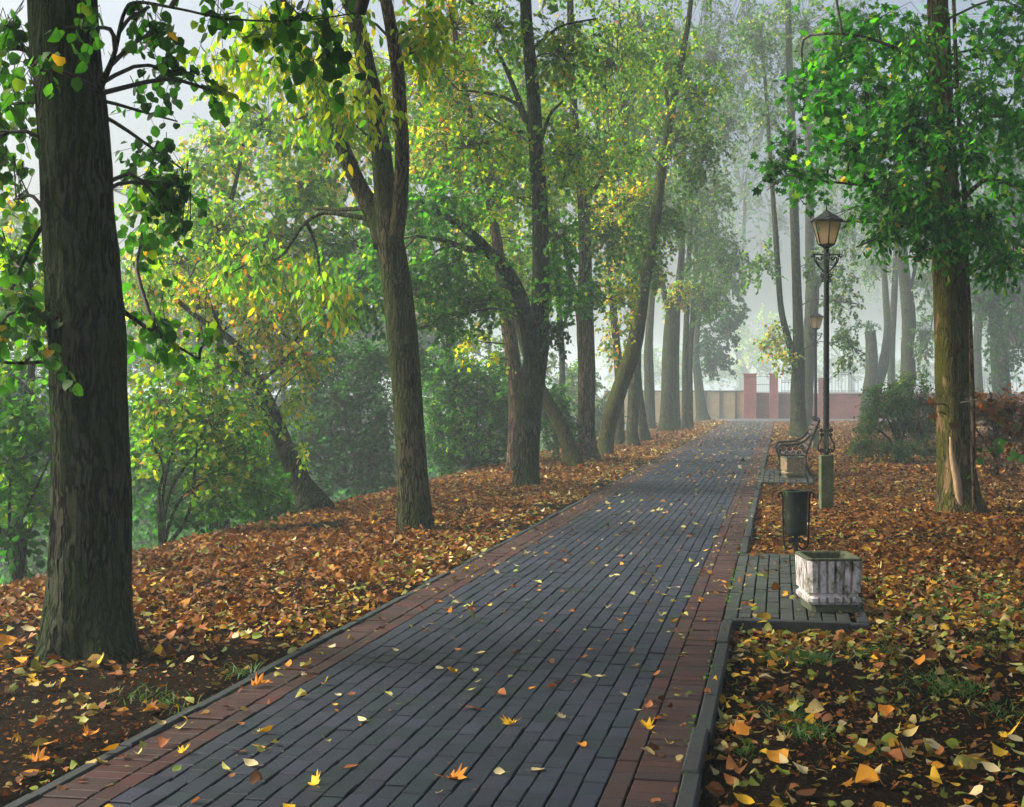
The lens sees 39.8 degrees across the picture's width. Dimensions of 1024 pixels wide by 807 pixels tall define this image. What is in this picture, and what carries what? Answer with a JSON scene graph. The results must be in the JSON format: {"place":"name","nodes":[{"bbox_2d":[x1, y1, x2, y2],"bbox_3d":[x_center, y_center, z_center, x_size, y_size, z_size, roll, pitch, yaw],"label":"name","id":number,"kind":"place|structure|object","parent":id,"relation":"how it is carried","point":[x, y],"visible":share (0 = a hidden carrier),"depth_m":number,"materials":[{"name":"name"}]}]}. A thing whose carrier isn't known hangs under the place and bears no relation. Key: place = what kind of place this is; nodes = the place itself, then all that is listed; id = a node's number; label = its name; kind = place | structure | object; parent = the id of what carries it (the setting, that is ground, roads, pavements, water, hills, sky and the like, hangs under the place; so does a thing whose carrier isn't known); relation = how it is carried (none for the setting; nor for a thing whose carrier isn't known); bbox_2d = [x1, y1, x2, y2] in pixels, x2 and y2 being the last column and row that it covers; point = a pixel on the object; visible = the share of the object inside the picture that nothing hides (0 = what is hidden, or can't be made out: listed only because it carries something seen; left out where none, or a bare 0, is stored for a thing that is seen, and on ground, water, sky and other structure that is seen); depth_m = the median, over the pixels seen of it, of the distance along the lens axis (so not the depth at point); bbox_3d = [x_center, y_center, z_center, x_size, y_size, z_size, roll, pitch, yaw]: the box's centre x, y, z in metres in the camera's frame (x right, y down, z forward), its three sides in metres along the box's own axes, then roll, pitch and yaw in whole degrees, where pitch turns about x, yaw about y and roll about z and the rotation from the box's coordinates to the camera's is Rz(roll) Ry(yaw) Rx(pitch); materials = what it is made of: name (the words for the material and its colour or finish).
{"place":"outdoors","nodes":[
{"label":"outdoors","id":0,"kind":"place"},
{"bbox_2d":[24,421,771,806],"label":"path","id":1,"kind":"structure","parent":0,"point":[412,745],"depth_m":7.77,"materials":[{"name":"brick"}]},
{"bbox_2d":[157,736,169,746],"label":"fallen leaf","id":2,"kind":"object","parent":1,"relation":"on","point":[162,741],"visible":1,"depth_m":6.46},
{"bbox_2d":[243,758,260,765],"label":"fallen leaf","id":3,"kind":"object","parent":1,"relation":"on","point":[250,762],"visible":1,"depth_m":6.13,"materials":[{"name":"plant"}]},
{"bbox_2d":[249,769,266,783],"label":"fallen leaf","id":4,"kind":"object","parent":1,"relation":"on","point":[256,775],"visible":1,"depth_m":5.85,"materials":[{"name":"plant"}]},
{"bbox_2d":[251,672,268,685],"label":"fallen leaf","id":5,"kind":"object","parent":1,"relation":"on","point":[259,681],"visible":1,"depth_m":7.80,"materials":[{"name":"plant"}]},
{"bbox_2d":[259,725,272,731],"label":"fallen leaf","id":6,"kind":"object","parent":1,"relation":"on","point":[266,728],"visible":1,"depth_m":6.71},
{"bbox_2d":[295,688,308,697],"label":"fallen leaf","id":7,"kind":"object","parent":1,"relation":"on","point":[301,691],"visible":1,"depth_m":7.49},
{"bbox_2d":[308,769,319,786],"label":"fallen leaf","id":8,"kind":"object","parent":1,"relation":"on","point":[315,780],"visible":1,"depth_m":5.83,"materials":[{"name":"plant"}]},
{"bbox_2d":[494,767,508,773],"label":"fallen leaf","id":9,"kind":"object","parent":1,"relation":"on","point":[498,770],"visible":1,"depth_m":5.98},
{"bbox_2d":[500,714,517,723],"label":"fallen leaf","id":10,"kind":"object","parent":1,"relation":"on","point":[506,721],"visible":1,"depth_m":6.89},
{"bbox_2d":[640,717,654,732],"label":"fallen leaf","id":11,"kind":"object","parent":1,"relation":"on","point":[648,724],"visible":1,"depth_m":6.78,"materials":[{"name":"plant"}]},
{"bbox_2d":[0,397,1023,806],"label":"ground","id":12,"kind":"structure","parent":0,"point":[92,681],"depth_m":7.77,"materials":[{"name":"brown soil"}]},
{"bbox_2d":[0,184,47,576],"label":"tree","id":13,"kind":"object","parent":12,"relation":"on","point":[30,368],"visible":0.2,"depth_m":19.00,"materials":[{"name":"green plant"}]},
{"bbox_2d":[0,353,50,580],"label":"shrub","id":14,"kind":"object","parent":12,"relation":"on","point":[23,440],"visible":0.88,"depth_m":13.99,"materials":[{"name":"green plant"}]},
{"bbox_2d":[21,625,35,630],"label":"fallen leaf","id":15,"kind":"object","parent":12,"relation":"on","point":[28,628],"visible":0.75,"depth_m":9.43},
{"bbox_2d":[18,744,49,762],"bbox_3d":[-2.069,1.520,6.138,0.119,0.069,0.080,0,0,6],"label":"fallen leaf","id":16,"kind":"object","parent":12,"relation":"on","point":[40,756],"visible":1,"depth_m":6.15,"materials":[{"name":"plant"}]},
{"bbox_2d":[0,211,160,418],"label":"tree","id":17,"kind":"object","parent":12,"relation":"on","point":[19,229],"visible":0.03,"depth_m":59.71,"materials":[{"name":"green plant"}]},
{"bbox_2d":[83,723,99,735],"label":"fallen leaf","id":18,"kind":"object","parent":12,"relation":"on","point":[88,731],"visible":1,"depth_m":6.63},
{"bbox_2d":[87,702,98,708],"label":"fallen leaf","id":19,"kind":"object","parent":12,"relation":"on","point":[92,705],"visible":1,"depth_m":7.13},
{"bbox_2d":[87,654,100,660],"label":"fallen leaf","id":20,"kind":"object","parent":12,"relation":"on","point":[97,656],"visible":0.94,"depth_m":8.53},
{"bbox_2d":[92,743,119,751],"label":"fallen leaf","id":21,"kind":"object","parent":12,"relation":"on","point":[111,747],"visible":1,"depth_m":6.30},
{"bbox_2d":[0,352,311,534],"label":"shrub","id":22,"kind":"object","parent":12,"relation":"on","point":[144,488],"visible":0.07,"depth_m":23.80,"materials":[{"name":"green plant"}]},
{"bbox_2d":[150,644,165,655],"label":"fallen leaf","id":23,"kind":"object","parent":12,"relation":"on","point":[158,649],"visible":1,"depth_m":8.71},
{"bbox_2d":[0,0,369,664],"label":"linden tree","id":24,"kind":"object","parent":12,"relation":"on","point":[87,611],"visible":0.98,"depth_m":8.69,"materials":[{"name":"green plant"}]},
{"bbox_2d":[127,333,294,545],"bbox_3d":[-3.806,0.488,17.227,2.174,2.679,1.578,0,1,-42],"label":"shrub","id":25,"kind":"object","parent":12,"relation":"on","point":[192,433],"visible":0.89,"depth_m":17.10,"materials":[{"name":"green plant"}]},
{"bbox_2d":[128,369,295,540],"bbox_3d":[-4.506,0.904,20.993,2.639,2.862,1.678,0,0,-16],"label":"shrub","id":26,"kind":"object","parent":12,"relation":"on","point":[143,505],"visible":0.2,"depth_m":20.93,"materials":[{"name":"green plant"}]},
{"bbox_2d":[123,191,362,513],"bbox_3d":[-4.110,-0.778,20.944,3.597,5.028,2.982,0,0,27],"label":"leaning tree","id":27,"kind":"object","parent":12,"relation":"on","point":[308,492],"visible":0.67,"depth_m":20.43,"materials":[{"name":"green plant"}]},
{"bbox_2d":[114,59,378,528],"bbox_3d":[-4.553,-1.961,25.442,4.479,8.530,3.239,0,0,11],"label":"tree","id":28,"kind":"object","parent":12,"relation":"on","point":[229,159],"visible":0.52,"depth_m":24.87,"materials":[{"name":"green plant"}]},
{"bbox_2d":[205,423,311,524],"bbox_3d":[-3.997,1.154,22.059,1.640,2.019,1.459,0,0,-25],"label":"shrub","id":29,"kind":"object","parent":12,"relation":"on","point":[282,471],"visible":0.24,"depth_m":21.96,"materials":[{"name":"green plant"}]},
{"bbox_2d":[113,23,425,497],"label":"tree","id":30,"kind":"object","parent":12,"relation":"on","point":[251,158],"visible":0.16,"depth_m":47.81,"materials":[{"name":"green plant"}]},
{"bbox_2d":[0,436,552,584],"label":"undergrowth","id":31,"kind":"object","parent":12,"relation":"on","point":[142,535],"visible":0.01,"depth_m":37.71,"materials":[{"name":"green plant"}]},
{"bbox_2d":[124,288,467,468],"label":"tree","id":32,"kind":"object","parent":12,"relation":"on","point":[430,338],"visible":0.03,"depth_m":69.22,"materials":[{"name":"green plant"}]},
{"bbox_2d":[182,0,496,530],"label":"ash tree","id":33,"kind":"object","parent":12,"relation":"on","point":[383,208],"visible":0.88,"depth_m":16.73,"materials":[{"name":"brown plant"}]},
{"bbox_2d":[277,331,439,502],"bbox_3d":[-3.486,0.511,31.247,3.769,4.673,2.623,0,0,-6],"label":"shrub","id":34,"kind":"object","parent":12,"relation":"on","point":[335,447],"visible":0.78,"depth_m":30.84,"materials":[{"name":"green plant"}]},
{"bbox_2d":[298,18,562,472],"bbox_3d":[-2.051,-3.128,33.987,6.376,12.121,3.399,0,0,11],"label":"tree","id":35,"kind":"object","parent":12,"relation":"on","point":[424,244],"visible":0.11,"depth_m":33.76,"materials":[{"name":"green plant"}]},
{"bbox_2d":[4,421,869,806],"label":"kerb","id":36,"kind":"structure","parent":12,"relation":"on","point":[694,761],"depth_m":8.20,"materials":[{"name":"concrete"}]},
{"bbox_2d":[270,0,623,487],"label":"maple tree","id":37,"kind":"object","parent":12,"relation":"on","point":[535,323],"visible":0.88,"depth_m":24.48,"materials":[{"name":"green plant"}]},
{"bbox_2d":[393,0,553,471],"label":"maple tree","id":38,"kind":"object","parent":12,"relation":"on","point":[511,355],"visible":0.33,"depth_m":28.83,"materials":[{"name":"green plant"}]},
{"bbox_2d":[383,306,610,454],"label":"tree","id":39,"kind":"object","parent":12,"relation":"on","point":[548,370],"visible":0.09,"depth_m":74.69,"materials":[{"name":"green plant"}]},
{"bbox_2d":[421,338,582,475],"bbox_3d":[-0.305,0.312,33.178,4.800,3.697,2.713,0,0,-11],"label":"shrub","id":40,"kind":"object","parent":12,"relation":"on","point":[458,429],"visible":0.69,"depth_m":32.73,"materials":[{"name":"green plant"}]},
{"bbox_2d":[0,419,1023,806],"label":"fallen leaves","id":41,"kind":"object","parent":12,"relation":"on","point":[208,545],"depth_m":12.83,"materials":[{"name":"plant"}]},
{"bbox_2d":[452,202,585,468],"bbox_3d":[0.064,-1.417,31.400,2.785,6.161,2.289,0,0,-25],"label":"leaning tree","id":42,"kind":"object","parent":12,"relation":"on","point":[571,454],"visible":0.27,"depth_m":30.99,"materials":[{"name":"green plant"}]},
{"bbox_2d":[105,498,1023,773],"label":"grass","id":43,"kind":"structure","parent":12,"relation":"on","point":[813,658],"depth_m":8.15,"materials":[{"name":"plant"}]},
{"bbox_2d":[483,18,678,446],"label":"tree","id":44,"kind":"object","parent":12,"relation":"on","point":[515,76],"visible":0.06,"depth_m":49.80,"materials":[{"name":"green plant"}]},
{"bbox_2d":[498,0,667,460],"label":"linden tree","id":45,"kind":"object","parent":12,"relation":"on","point":[588,450],"visible":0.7,"depth_m":34.25,"materials":[{"name":"green plant"}]},
{"bbox_2d":[540,359,626,449],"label":"shrub","id":46,"kind":"object","parent":12,"relation":"on","point":[599,412],"visible":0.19,"depth_m":59.70,"materials":[{"name":"green plant"}]},
{"bbox_2d":[549,28,657,444],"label":"linden tree","id":47,"kind":"object","parent":12,"relation":"on","point":[616,356],"visible":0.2,"depth_m":44.34,"materials":[{"name":"green plant"}]},
{"bbox_2d":[589,0,685,445],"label":"linden tree","id":48,"kind":"object","parent":12,"relation":"on","point":[631,436],"visible":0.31,"depth_m":43.11,"materials":[{"name":"green plant"}]},
{"bbox_2d":[619,127,679,440],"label":"linden tree","id":49,"kind":"object","parent":12,"relation":"on","point":[644,433],"visible":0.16,"depth_m":47.82,"materials":[{"name":"green plant"}]},
{"bbox_2d":[592,0,740,454],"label":"linden tree","id":50,"kind":"object","parent":12,"relation":"on","point":[653,216],"visible":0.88,"depth_m":37.77,"materials":[{"name":"green plant"}]},
{"bbox_2d":[634,1,708,428],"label":"linden tree","id":51,"kind":"object","parent":12,"relation":"on","point":[649,394],"visible":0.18,"depth_m":65.12,"materials":[{"name":"grey plant"}]},
{"bbox_2d":[604,390,743,422],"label":"rendered wall","id":52,"kind":"structure","parent":12,"relation":"on","point":[724,404],"depth_m":92.32,"materials":[{"name":"paint"}]},
{"bbox_2d":[595,302,791,392],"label":"misty tree","id":53,"kind":"object","parent":12,"relation":"on","point":[741,365],"visible":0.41,"depth_m":240.56,"materials":[{"name":"grey plant"}]},
{"bbox_2d":[651,22,741,430],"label":"linden tree","id":54,"kind":"object","parent":12,"relation":"on","point":[674,304],"visible":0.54,"depth_m":59.44,"materials":[{"name":"green plant"}]},
{"bbox_2d":[675,194,738,427],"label":"linden tree","id":55,"kind":"object","parent":12,"relation":"on","point":[717,239],"visible":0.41,"depth_m":64.26,"materials":[{"name":"green plant"}]},
{"bbox_2d":[677,207,755,420],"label":"maple tree","id":56,"kind":"object","parent":12,"relation":"on","point":[726,324],"visible":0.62,"depth_m":84.30,"materials":[{"name":"green plant"}]},
{"bbox_2d":[680,80,752,428],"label":"linden tree","id":57,"kind":"object","parent":12,"relation":"on","point":[728,118],"visible":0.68,"depth_m":62.65,"materials":[{"name":"green plant"}]},
{"bbox_2d":[688,187,754,427],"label":"linden tree","id":58,"kind":"object","parent":12,"relation":"on","point":[730,262],"visible":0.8,"depth_m":64.28,"materials":[{"name":"green plant"}]},
{"bbox_2d":[716,716,744,731],"bbox_3d":[1.092,1.582,6.975,0.146,0.069,0.098,0,0,27],"label":"fallen leaf","id":59,"kind":"object","parent":12,"relation":"on","point":[732,728],"visible":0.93,"depth_m":6.99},
{"bbox_2d":[734,723,748,735],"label":"fallen leaf","id":60,"kind":"object","parent":12,"relation":"on","point":[742,728],"visible":1,"depth_m":6.91,"materials":[{"name":"plant"}]},
{"bbox_2d":[734,793,762,803],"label":"fallen leaf","id":61,"kind":"object","parent":12,"relation":"on","point":[744,799],"visible":1,"depth_m":5.75,"materials":[{"name":"plant"}]},
{"bbox_2d":[743,373,756,418],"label":"gate pillar","id":62,"kind":"structure","parent":12,"relation":"on","point":[749,395],"depth_m":91.58,"materials":[{"name":"red brick"}]},
{"bbox_2d":[756,376,768,417],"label":"gate","id":63,"kind":"structure","parent":62,"relation":"attached to","point":[762,405],"depth_m":91.85,"materials":[{"name":"grey metal"}]},
{"bbox_2d":[769,373,778,418],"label":"gate pillar","id":64,"kind":"structure","parent":12,"relation":"on","point":[773,408],"depth_m":91.30,"materials":[{"name":"red brick"}]},
{"bbox_2d":[770,651,781,663],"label":"fallen leaf","id":65,"kind":"object","parent":12,"relation":"on","point":[774,656],"visible":1,"depth_m":8.79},
{"bbox_2d":[682,0,873,389],"bbox_3d":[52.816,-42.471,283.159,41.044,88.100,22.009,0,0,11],"label":"misty tree","id":66,"kind":"object","parent":12,"relation":"on","point":[744,187],"visible":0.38,"depth_m":283.10,"materials":[{"name":"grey plant"}]},
{"bbox_2d":[779,753,790,764],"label":"fallen leaf","id":67,"kind":"object","parent":12,"relation":"on","point":[783,759],"visible":1,"depth_m":6.40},
{"bbox_2d":[722,470,855,629],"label":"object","id":68,"kind":"object","parent":12,"relation":"on","point":[853,620],"visible":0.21,"depth_m":11.46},
{"bbox_2d":[716,0,865,437],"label":"linden tree","id":69,"kind":"object","parent":12,"relation":"on","point":[795,359],"visible":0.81,"depth_m":53.05,"materials":[{"name":"green plant"}]},
{"bbox_2d":[777,489,814,553],"bbox_3d":[2.864,1.286,14.257,0.290,0.822,0.266,0,1,39],"label":"litter bin","id":70,"kind":"object","parent":12,"relation":"on","point":[796,503],"visible":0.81,"depth_m":14.18,"materials":[{"name":"metal"}]},
{"bbox_2d":[792,761,807,773],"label":"fallen leaf","id":71,"kind":"object","parent":12,"relation":"on","point":[803,769],"visible":1,"depth_m":6.23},
{"bbox_2d":[808,310,822,448],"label":"street lamp","id":72,"kind":"object","parent":12,"relation":"on","point":[815,318],"visible":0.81,"depth_m":42.36,"materials":[{"name":"black metal"}]},
{"bbox_2d":[778,20,870,426],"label":"linden tree","id":73,"kind":"object","parent":12,"relation":"on","point":[810,306],"visible":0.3,"depth_m":69.77,"materials":[{"name":"green plant"}]},
{"bbox_2d":[810,204,842,509],"bbox_3d":[4.556,-0.626,20.497,0.451,4.630,0.494,0,0,0],"label":"street lamp","id":74,"kind":"object","parent":12,"relation":"on","point":[826,236],"visible":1,"depth_m":20.45,"materials":[{"name":"black metal"}]},
{"bbox_2d":[773,155,892,391],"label":"misty tree","id":75,"kind":"object","parent":12,"relation":"on","point":[861,293],"visible":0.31,"depth_m":261.62,"materials":[{"name":"grey plant"}]},
{"bbox_2d":[847,245,890,420],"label":"linden tree","id":76,"kind":"object","parent":12,"relation":"on","point":[875,371],"visible":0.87,"depth_m":81.74,"materials":[{"name":"grey plant"}]},
{"bbox_2d":[852,212,908,419],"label":"linden tree","id":77,"kind":"object","parent":12,"relation":"on","point":[891,378],"visible":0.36,"depth_m":85.88,"materials":[{"name":"grey plant"}]},
{"bbox_2d":[873,650,887,660],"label":"fallen leaf","id":78,"kind":"object","parent":12,"relation":"on","point":[877,654],"visible":1,"depth_m":8.76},
{"bbox_2d":[746,0,1023,514],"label":"maple tree","id":79,"kind":"object","parent":12,"relation":"on","point":[951,415],"visible":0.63,"depth_m":19.13,"materials":[{"name":"green plant"}]},
{"bbox_2d":[878,704,893,718],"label":"fallen leaf","id":80,"kind":"object","parent":12,"relation":"on","point":[886,710],"visible":1,"depth_m":7.35,"materials":[{"name":"plant"}]},
{"bbox_2d":[844,370,936,462],"bbox_3d":[9.029,0.394,32.791,2.715,2.396,1.601,0,0,-9],"label":"shrub","id":81,"kind":"object","parent":12,"relation":"on","point":[914,429],"visible":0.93,"depth_m":32.84,"materials":[{"name":"green plant"}]},
{"bbox_2d":[880,748,902,760],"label":"fallen leaf","id":82,"kind":"object","parent":12,"relation":"on","point":[896,754],"visible":1,"depth_m":6.51,"materials":[{"name":"plant"}]},
{"bbox_2d":[778,378,1023,419],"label":"brick wall","id":83,"kind":"structure","parent":12,"relation":"on","point":[842,405],"depth_m":90.91,"materials":[{"name":"brick"}]},
{"bbox_2d":[781,370,1016,391],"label":"iron fence","id":84,"kind":"object","parent":83,"relation":"on","point":[851,376],"visible":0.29,"depth_m":90.87,"materials":[{"name":"metal"}]},
{"bbox_2d":[856,79,960,422],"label":"linden tree","id":85,"kind":"object","parent":12,"relation":"on","point":[907,282],"visible":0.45,"depth_m":72.88,"materials":[{"name":"grey plant"}]},
{"bbox_2d":[912,654,924,664],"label":"fallen leaf","id":86,"kind":"object","parent":12,"relation":"on","point":[920,660],"visible":1,"depth_m":8.58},
{"bbox_2d":[816,11,1023,515],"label":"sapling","id":87,"kind":"object","parent":12,"relation":"on","point":[941,226],"visible":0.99,"depth_m":18.27,"materials":[{"name":"green plant"}]},
{"bbox_2d":[879,245,970,388],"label":"misty tree","id":88,"kind":"object","parent":12,"relation":"on","point":[923,305],"visible":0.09,"depth_m":251.61,"materials":[{"name":"grey plant"}]},
{"bbox_2d":[926,738,945,748],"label":"fallen leaf","id":89,"kind":"object","parent":12,"relation":"on","point":[935,744],"visible":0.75,"depth_m":6.67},
{"bbox_2d":[861,246,1023,391],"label":"misty tree","id":90,"kind":"object","parent":12,"relation":"on","point":[986,375],"visible":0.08,"depth_m":240.34,"materials":[{"name":"grey plant"}]},
{"bbox_2d":[954,752,985,757],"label":"fallen leaf","id":91,"kind":"object","parent":12,"relation":"on","point":[977,755],"visible":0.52,"depth_m":6.46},
{"bbox_2d":[969,784,982,797],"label":"fallen leaf","id":92,"kind":"object","parent":12,"relation":"on","point":[977,789],"visible":1,"depth_m":5.91,"materials":[{"name":"plant"}]},
{"bbox_2d":[970,249,988,419],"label":"linden tree","id":93,"kind":"object","parent":12,"relation":"on","point":[978,374],"visible":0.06,"depth_m":85.82,"materials":[{"name":"grey plant"}]},
{"bbox_2d":[959,93,1023,425],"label":"maple tree","id":94,"kind":"object","parent":12,"relation":"on","point":[1004,331],"visible":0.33,"depth_m":62.20,"materials":[{"name":"green plant"}]},
{"bbox_2d":[981,761,1007,771],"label":"fallen leaf","id":95,"kind":"object","parent":12,"relation":"on","point":[991,767],"visible":1,"depth_m":6.26,"materials":[{"name":"plant"}]},
{"bbox_2d":[975,382,1023,478],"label":"shrub","id":96,"kind":"object","parent":12,"relation":"on","point":[991,435],"visible":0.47,"depth_m":26.90,"materials":[{"name":"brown plant"}]},
{"bbox_2d":[992,743,1007,755],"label":"fallen leaf","id":97,"kind":"object","parent":12,"relation":"on","point":[998,751],"visible":1,"depth_m":6.53,"materials":[{"name":"plant"}]},
{"bbox_2d":[998,721,1019,736],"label":"fallen leaf","id":98,"kind":"object","parent":12,"relation":"on","point":[1004,734],"visible":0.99,"depth_m":6.88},
{"bbox_2d":[1007,734,1022,740],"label":"fallen leaf","id":99,"kind":"object","parent":12,"relation":"on","point":[1014,737],"visible":1,"depth_m":6.79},
{"bbox_2d":[0,0,1023,397],"label":"sky","id":100,"kind":"structure","parent":0,"point":[111,11],"materials":[{"name":"white"}]},
{"bbox_2d":[724,469,850,622],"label":"bench bay paving","id":101,"kind":"structure","parent":0,"point":[732,609],"depth_m":11.57,"materials":[{"name":"stone"}]},
{"bbox_2d":[780,456,805,477],"bbox_3d":[5.398,1.222,27.160,0.406,0.401,0.514,0,0,0],"label":"planter","id":102,"kind":"object","parent":101,"relation":"on","point":[793,466],"visible":1,"depth_m":26.93,"materials":[{"name":"concrete"}]},
{"bbox_2d":[774,416,820,475],"bbox_3d":[5.756,0.844,28.601,0.864,1.154,2.000,0,0,10],"label":"park bench","id":103,"kind":"object","parent":101,"relation":"on","point":[809,433],"visible":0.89,"depth_m":27.70,"materials":[{"name":"black metal"}]},
{"bbox_2d":[795,551,861,611],"bbox_3d":[2.374,1.336,10.630,0.406,0.401,0.514,0,0,0],"label":"planter","id":104,"kind":"object","parent":101,"relation":"on","point":[828,581],"visible":1,"depth_m":10.40,"materials":[{"name":"concrete"}]},
{"bbox_2d":[693,419,1018,421],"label":"cross path","id":105,"kind":"structure","parent":0,"point":[789,419],"depth_m":88.39,"materials":[{"name":"stone"}]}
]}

